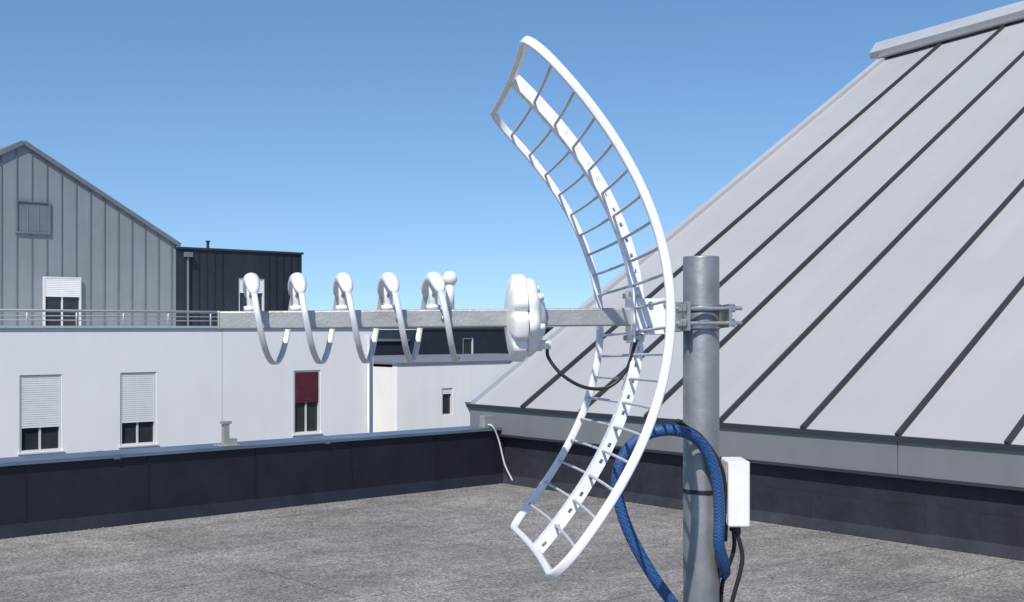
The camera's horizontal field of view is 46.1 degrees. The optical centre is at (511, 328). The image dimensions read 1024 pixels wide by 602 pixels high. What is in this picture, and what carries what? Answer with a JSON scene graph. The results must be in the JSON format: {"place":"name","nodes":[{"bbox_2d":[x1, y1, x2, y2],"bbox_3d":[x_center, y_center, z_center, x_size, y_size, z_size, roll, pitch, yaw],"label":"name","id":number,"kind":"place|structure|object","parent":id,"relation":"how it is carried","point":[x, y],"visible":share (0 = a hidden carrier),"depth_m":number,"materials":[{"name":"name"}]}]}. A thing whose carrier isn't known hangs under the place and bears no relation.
{"place":"outdoors","nodes":[
{"label":"outdoors","id":0,"kind":"place"},
{"bbox_2d":[0,148,171,325],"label":"cladding seams","id":1,"kind":"object","parent":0,"point":[76,250],"visible":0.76,"depth_m":36.59,"materials":[{"name":"grey metal"}]},
{"bbox_2d":[373,364,391,431],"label":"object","id":2,"kind":"object","parent":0,"point":[382,397],"visible":0.07,"depth_m":43.41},
{"bbox_2d":[374,341,409,355],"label":"wing","id":3,"kind":"structure","parent":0,"point":[389,348],"depth_m":59.46,"materials":[{"name":"black metal"}]},
{"bbox_2d":[377,339,409,340],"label":"wing roof edge","id":4,"kind":"object","parent":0,"point":[391,339],"visible":0.14,"depth_m":59.38,"materials":[{"name":"metal"}]},
{"bbox_2d":[378,330,416,354],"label":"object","id":5,"kind":"object","parent":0,"point":[393,334],"depth_m":61.05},
{"bbox_2d":[0,0,1023,329],"label":"sky","id":6,"kind":"structure","parent":0,"point":[361,138],"materials":[{"name":"blue"}]},
{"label":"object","id":7,"kind":"object","parent":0,"visible":0},
{"bbox_2d":[2,145,175,325],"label":"cladding walls","id":8,"kind":"structure","parent":7,"relation":"on","point":[39,240],"depth_m":36.72,"materials":[{"name":"grey metal"}]},
{"bbox_2d":[15,199,49,234],"bbox_3d":[-14.209,-3.290,35.726,1.010,0.980,0.068,0,0,-41],"label":"loft hatch","id":9,"kind":"object","parent":8,"relation":"attached to","point":[32,217],"visible":1,"depth_m":35.72,"materials":[{"name":"metal"}]},
{"bbox_2d":[43,276,80,325],"bbox_3d":[-13.538,-0.695,36.250,1.130,1.690,0.100,0,0,-41],"label":"frame","id":10,"kind":"object","parent":8,"relation":"attached to","point":[44,277],"visible":0.59,"depth_m":36.24,"materials":[{"name":"white plastic"}]},
{"bbox_2d":[45,278,78,325],"bbox_3d":[-13.564,-0.695,36.281,1.030,1.590,0.020,0,0,-41],"label":"glass","id":11,"kind":"object","parent":10,"relation":"attached to","point":[72,303],"visible":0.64,"depth_m":36.25,"materials":[{"name":"black glass"}]},
{"bbox_2d":[45,278,79,296],"bbox_3d":[-13.524,-1.214,36.234,1.026,0.543,0.038,0,0,-41],"label":"shutter","id":12,"kind":"object","parent":10,"relation":"attached to","point":[60,284],"visible":1,"depth_m":36.20,"materials":[{"name":"white plastic"}]},
{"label":"roof sheet","id":13,"kind":"object","parent":8,"relation":"on","visible":0},
{"bbox_2d":[0,140,23,154],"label":"roof edge","id":14,"kind":"object","parent":13,"relation":"attached to","point":[11,147],"visible":1,"depth_m":35.25,"materials":[{"name":"metal"}]},
{"bbox_2d":[23,140,181,246],"bbox_3d":[-12.517,-4.073,37.117,4.999,2.932,0.029,0,0,-41],"label":"roof edge","id":15,"kind":"object","parent":13,"relation":"attached to","point":[97,190],"visible":1,"depth_m":37.00,"materials":[{"name":"metal"}]},
{"bbox_2d":[176,249,301,325],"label":"facade","id":16,"kind":"structure","parent":7,"relation":"on","point":[232,267],"depth_m":39.80,"materials":[{"name":"black metal"}]},
{"bbox_2d":[184,252,192,325],"bbox_3d":[-10.438,-1.125,38.849,0.220,2.650,0.197,0,0,-41],"label":"downpipe","id":17,"kind":"object","parent":16,"relation":"attached to","point":[188,254],"visible":0.78,"depth_m":38.81,"materials":[{"name":"metal"}]},
{"bbox_2d":[175,246,303,254],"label":"roof edge","id":18,"kind":"object","parent":16,"relation":"on","point":[236,250],"visible":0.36,"depth_m":40.10,"materials":[{"name":"metal"}]},
{"bbox_2d":[191,250,298,325],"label":"cladding battens","id":19,"kind":"object","parent":16,"relation":"attached to","point":[215,285],"visible":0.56,"depth_m":39.38,"materials":[{"name":"black metal"}]},
{"bbox_2d":[239,278,263,310],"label":"frame","id":20,"kind":"object","parent":16,"relation":"attached to","point":[262,294],"visible":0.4,"depth_m":40.77,"materials":[{"name":"white plastic"}]},
{"bbox_2d":[240,283,261,310],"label":"glass","id":21,"kind":"object","parent":20,"relation":"attached to","point":[243,301],"visible":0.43,"depth_m":40.39,"materials":[{"name":"black glass"}]},
{"bbox_2d":[240,280,262,292],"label":"shutter","id":22,"kind":"object","parent":20,"relation":"attached to","point":[260,288],"visible":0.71,"depth_m":40.68,"materials":[{"name":"white plastic"}]},
{"label":"ground","id":23,"kind":"structure","parent":0,"visible":0},
{"bbox_2d":[0,328,372,457],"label":"facade","id":24,"kind":"structure","parent":23,"relation":"on","point":[208,380],"depth_m":32.53,"materials":[{"name":"white paint"}]},
{"bbox_2d":[20,374,61,452],"bbox_3d":[-11.769,2.118,30.033,1.040,1.915,0.100,0,0,-41],"label":"frame","id":25,"kind":"object","parent":24,"relation":"attached to","point":[60,422],"visible":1,"depth_m":30.24,"materials":[{"name":"white plastic"}]},
{"bbox_2d":[21,376,57,450],"bbox_3d":[-11.795,2.118,30.063,0.940,1.815,0.020,0,0,-41],"label":"glass","id":26,"kind":"object","parent":25,"relation":"attached to","point":[30,438],"visible":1,"depth_m":30.04,"materials":[{"name":"black glass"}]},
{"bbox_2d":[21,376,58,427],"bbox_3d":[-11.755,1.843,30.017,0.936,1.258,0.038,0,0,-41],"label":"shutter","id":27,"kind":"object","parent":25,"relation":"attached to","point":[41,402],"visible":1,"depth_m":29.99,"materials":[{"name":"white plastic"}]},
{"bbox_2d":[0,326,217,327],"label":"coping","id":28,"kind":"object","parent":24,"relation":"on","point":[108,326],"visible":0.44,"depth_m":31.07,"materials":[{"name":"grey metal"}]},
{"bbox_2d":[0,309,217,325],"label":"guard rail","id":29,"kind":"object","parent":28,"relation":"on","point":[76,311],"visible":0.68,"depth_m":31.08,"materials":[{"name":"metal"}]},
{"bbox_2d":[120,372,155,445],"bbox_3d":[-9.855,2.115,31.696,0.990,1.910,0.100,0,0,-41],"label":"frame","id":30,"kind":"object","parent":24,"relation":"attached to","point":[154,429],"visible":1,"depth_m":31.70,"materials":[{"name":"white plastic"}]},
{"bbox_2d":[122,374,152,443],"bbox_3d":[-9.881,2.115,31.726,0.890,1.810,0.020,0,0,-41],"label":"glass","id":31,"kind":"object","parent":30,"relation":"in","point":[145,431],"visible":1,"depth_m":31.75,"materials":[{"name":"black glass"}]},
{"bbox_2d":[122,374,153,422],"bbox_3d":[-9.841,1.843,31.680,0.886,1.258,0.038,0,0,-41],"label":"shutter","id":32,"kind":"object","parent":30,"relation":"attached to","point":[140,395],"visible":1,"depth_m":31.67,"materials":[{"name":"white plastic"}]},
{"bbox_2d":[18,433,322,454],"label":"sills","id":33,"kind":"structure","parent":24,"relation":"attached to","point":[137,446],"depth_m":31.36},
{"bbox_2d":[294,370,319,433],"bbox_3d":[-5.994,2.143,35.051,0.900,1.835,0.100,0,0,-41],"label":"frame","id":34,"kind":"object","parent":24,"relation":"attached to","point":[318,418],"visible":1,"depth_m":35.06,"materials":[{"name":"white plastic"}]},
{"bbox_2d":[295,375,316,431],"bbox_3d":[-6.020,2.143,35.081,0.800,1.735,0.020,0,0,-41],"label":"glass","id":35,"kind":"object","parent":34,"relation":"attached to","point":[300,416],"visible":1,"depth_m":35.09,"materials":[{"name":"black glass"}]},
{"bbox_2d":[295,372,318,402],"bbox_3d":[-5.980,1.716,35.035,0.796,0.873,0.038,0,0,-41],"label":"shutter","id":36,"kind":"object","parent":34,"relation":"attached to","point":[304,390],"visible":1,"depth_m":35.02,"materials":[{"name":"red plastic"}]},
{"bbox_2d":[367,335,369,432],"bbox_3d":[-4.325,4.900,36.302,0.100,9.400,0.100,0,0,0],"label":"downpipe","id":37,"kind":"object","parent":24,"relation":"attached to","point":[368,389],"visible":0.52,"depth_m":36.26,"materials":[{"name":"white metal"}]},
{"bbox_2d":[392,362,511,430],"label":"facade","id":38,"kind":"structure","parent":23,"relation":"on","point":[416,396],"depth_m":43.78,"materials":[{"name":"white paint"}]},
{"bbox_2d":[373,353,512,364],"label":"coping","id":39,"kind":"object","parent":38,"relation":"on","point":[437,359],"visible":0.36,"depth_m":47.24,"materials":[{"name":"metal"}]},
{"bbox_2d":[442,388,451,415],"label":"frame","id":40,"kind":"object","parent":38,"relation":"on","point":[450,401],"visible":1,"depth_m":44.32,"materials":[{"name":"white plastic"}]},
{"bbox_2d":[443,392,449,413],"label":"glass","id":41,"kind":"object","parent":40,"relation":"in","point":[446,403],"visible":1,"depth_m":44.30,"materials":[{"name":"black glass"}]},
{"bbox_2d":[443,389,450,393],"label":"shutter","id":42,"kind":"object","parent":40,"relation":"attached to","point":[447,391],"visible":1,"depth_m":44.25,"materials":[{"name":"white plastic"}]},
{"bbox_2d":[418,329,550,354],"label":"facade","id":43,"kind":"structure","parent":23,"relation":"on","point":[435,341],"depth_m":61.24,"materials":[{"name":"black metal"}]},
{"bbox_2d":[379,327,553,328],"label":"roof edge","id":44,"kind":"object","parent":43,"relation":"on","point":[463,328],"visible":0.29,"depth_m":61.69,"materials":[{"name":"metal"}]},
{"bbox_2d":[463,338,472,353],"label":"frame","id":45,"kind":"object","parent":43,"relation":"on","point":[471,344],"visible":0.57,"depth_m":61.66,"materials":[{"name":"white plastic"}]},
{"bbox_2d":[463,339,470,353],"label":"glass","id":46,"kind":"object","parent":45,"relation":"in","point":[466,346],"visible":0.64,"depth_m":61.52,"materials":[{"name":"black glass"}]},
{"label":"rear slope and gables","id":47,"kind":"object","parent":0,"visible":0},
{"bbox_2d":[475,19,1023,444],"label":"roof slope","id":48,"kind":"structure","parent":47,"relation":"on","point":[978,396],"depth_m":12.19,"materials":[{"name":"metal"}]},
{"bbox_2d":[465,56,889,411],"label":"verge trim","id":49,"kind":"structure","parent":48,"relation":"attached to","point":[495,381],"depth_m":15.37,"materials":[{"name":"metal"}]},
{"bbox_2d":[520,22,1023,444],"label":"standing seams","id":50,"kind":"object","parent":48,"relation":"on","point":[917,410],"visible":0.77,"depth_m":12.29,"materials":[{"name":"metal"}]},
{"bbox_2d":[869,1,1023,58],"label":"ridge cap","id":51,"kind":"object","parent":48,"relation":"on","point":[959,25],"visible":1,"depth_m":17.77,"materials":[{"name":"metal"}]},
{"bbox_2d":[877,14,1023,58],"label":"ridge drip","id":52,"kind":"object","parent":51,"relation":"attached to","point":[955,35],"visible":1,"depth_m":17.51,"materials":[{"name":"metal"}]},
{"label":"host building walls","id":53,"kind":"object","parent":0,"visible":0},
{"bbox_2d":[0,483,1023,601],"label":"roof terrace floor","id":54,"kind":"structure","parent":53,"relation":"on","point":[401,554],"depth_m":8.29,"materials":[{"name":"grey concrete"}]},
{"bbox_2d":[0,473,503,538],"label":"cant fillet","id":55,"kind":"object","parent":54,"relation":"on","point":[68,524],"visible":1,"depth_m":10.45,"materials":[{"name":"black"}]},
{"bbox_2d":[0,430,504,525],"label":"upstand","id":56,"kind":"object","parent":54,"relation":"on","point":[67,490],"depth_m":10.50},
{"bbox_2d":[25,435,436,523],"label":"flashing laps","id":57,"kind":"object","parent":56,"relation":"attached to","point":[148,479],"visible":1,"depth_m":9.99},
{"bbox_2d":[0,425,501,466],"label":"coping","id":58,"kind":"object","parent":56,"relation":"on","point":[50,458],"depth_m":10.55,"materials":[{"name":"metal"}]},
{"bbox_2d":[97,436,329,458],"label":"coping joints","id":59,"kind":"object","parent":58,"relation":"on","point":[117,456],"visible":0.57,"depth_m":10.01,"materials":[{"name":"grey metal"}]},
{"bbox_2d":[213,421,240,446],"bbox_3d":[-2.488,0.919,10.522,0.201,0.215,0.140,0,0,-41],"label":"parapet bracket","id":60,"kind":"object","parent":58,"relation":"on","point":[227,441],"visible":1,"depth_m":10.50,"materials":[{"name":"metal"}]},
{"bbox_2d":[479,415,512,480],"bbox_3d":[-0.161,1.237,12.418,0.354,0.674,0.141,0,0,0],"label":"corner cable","id":61,"kind":"object","parent":58,"relation":"attached to","point":[486,421],"visible":1,"depth_m":12.38,"materials":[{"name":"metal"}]},
{"bbox_2d":[10,483,1011,601],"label":"loose grit","id":62,"kind":"object","parent":54,"relation":"on","point":[528,537],"visible":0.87,"depth_m":9.70,"materials":[{"name":"gravel"}]},
{"bbox_2d":[611,419,730,601],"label":"blue cable conduit","id":63,"kind":"object","parent":54,"relation":"on","point":[696,438],"visible":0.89,"depth_m":2.24,"materials":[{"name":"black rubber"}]},
{"bbox_2d":[682,256,718,601],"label":"antenna mast","id":64,"kind":"object","parent":54,"relation":"on","point":[700,407],"visible":0.73,"depth_m":2.31,"materials":[{"name":"metal"}]},
{"bbox_2d":[218,36,741,579],"bbox_3d":[-0.019,-0.028,2.375,0.913,0.928,0.690,0,0,21],"label":"grid helical antenna","id":65,"kind":"object","parent":64,"relation":"attached to","point":[524,318],"visible":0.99,"depth_m":2.28,"materials":[{"name":"white metal"}]},
{"bbox_2d":[719,457,749,601],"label":"outdoor radio unit","id":66,"kind":"object","parent":64,"relation":"attached to","point":[737,471],"visible":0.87,"depth_m":2.29,"materials":[{"name":"white plastic"}]},
{"bbox_2d":[503,474,1023,560],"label":"cant fillet","id":67,"kind":"object","parent":54,"relation":"on","point":[971,546],"visible":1,"depth_m":9.43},
{"bbox_2d":[505,437,1023,519],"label":"side wall","id":68,"kind":"structure","parent":53,"relation":"on","point":[1006,503],"depth_m":9.48,"materials":[{"name":"grey metal"}]},
{"bbox_2d":[470,407,1023,487],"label":"fascia","id":69,"kind":"structure","parent":68,"relation":"on","point":[1003,467],"depth_m":9.53,"materials":[{"name":"metal"}]},
{"bbox_2d":[466,404,1023,450],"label":"eave lip","id":70,"kind":"object","parent":69,"relation":"on","point":[878,436],"visible":1,"depth_m":9.61,"materials":[{"name":"grey metal"}]},
{"bbox_2d":[499,434,1023,490],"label":"fascia drip","id":71,"kind":"object","parent":69,"relation":"attached to","point":[848,471],"depth_m":9.39},
{"bbox_2d":[503,456,1023,547],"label":"upstand flashing","id":72,"kind":"object","parent":68,"relation":"attached to","point":[981,527],"visible":0.6,"depth_m":9.46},
{"bbox_2d":[548,462,924,533],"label":"upstand laps","id":73,"kind":"object","parent":72,"relation":"attached to","point":[918,519],"visible":0.54,"depth_m":9.66,"materials":[{"name":"black"}]}
]}

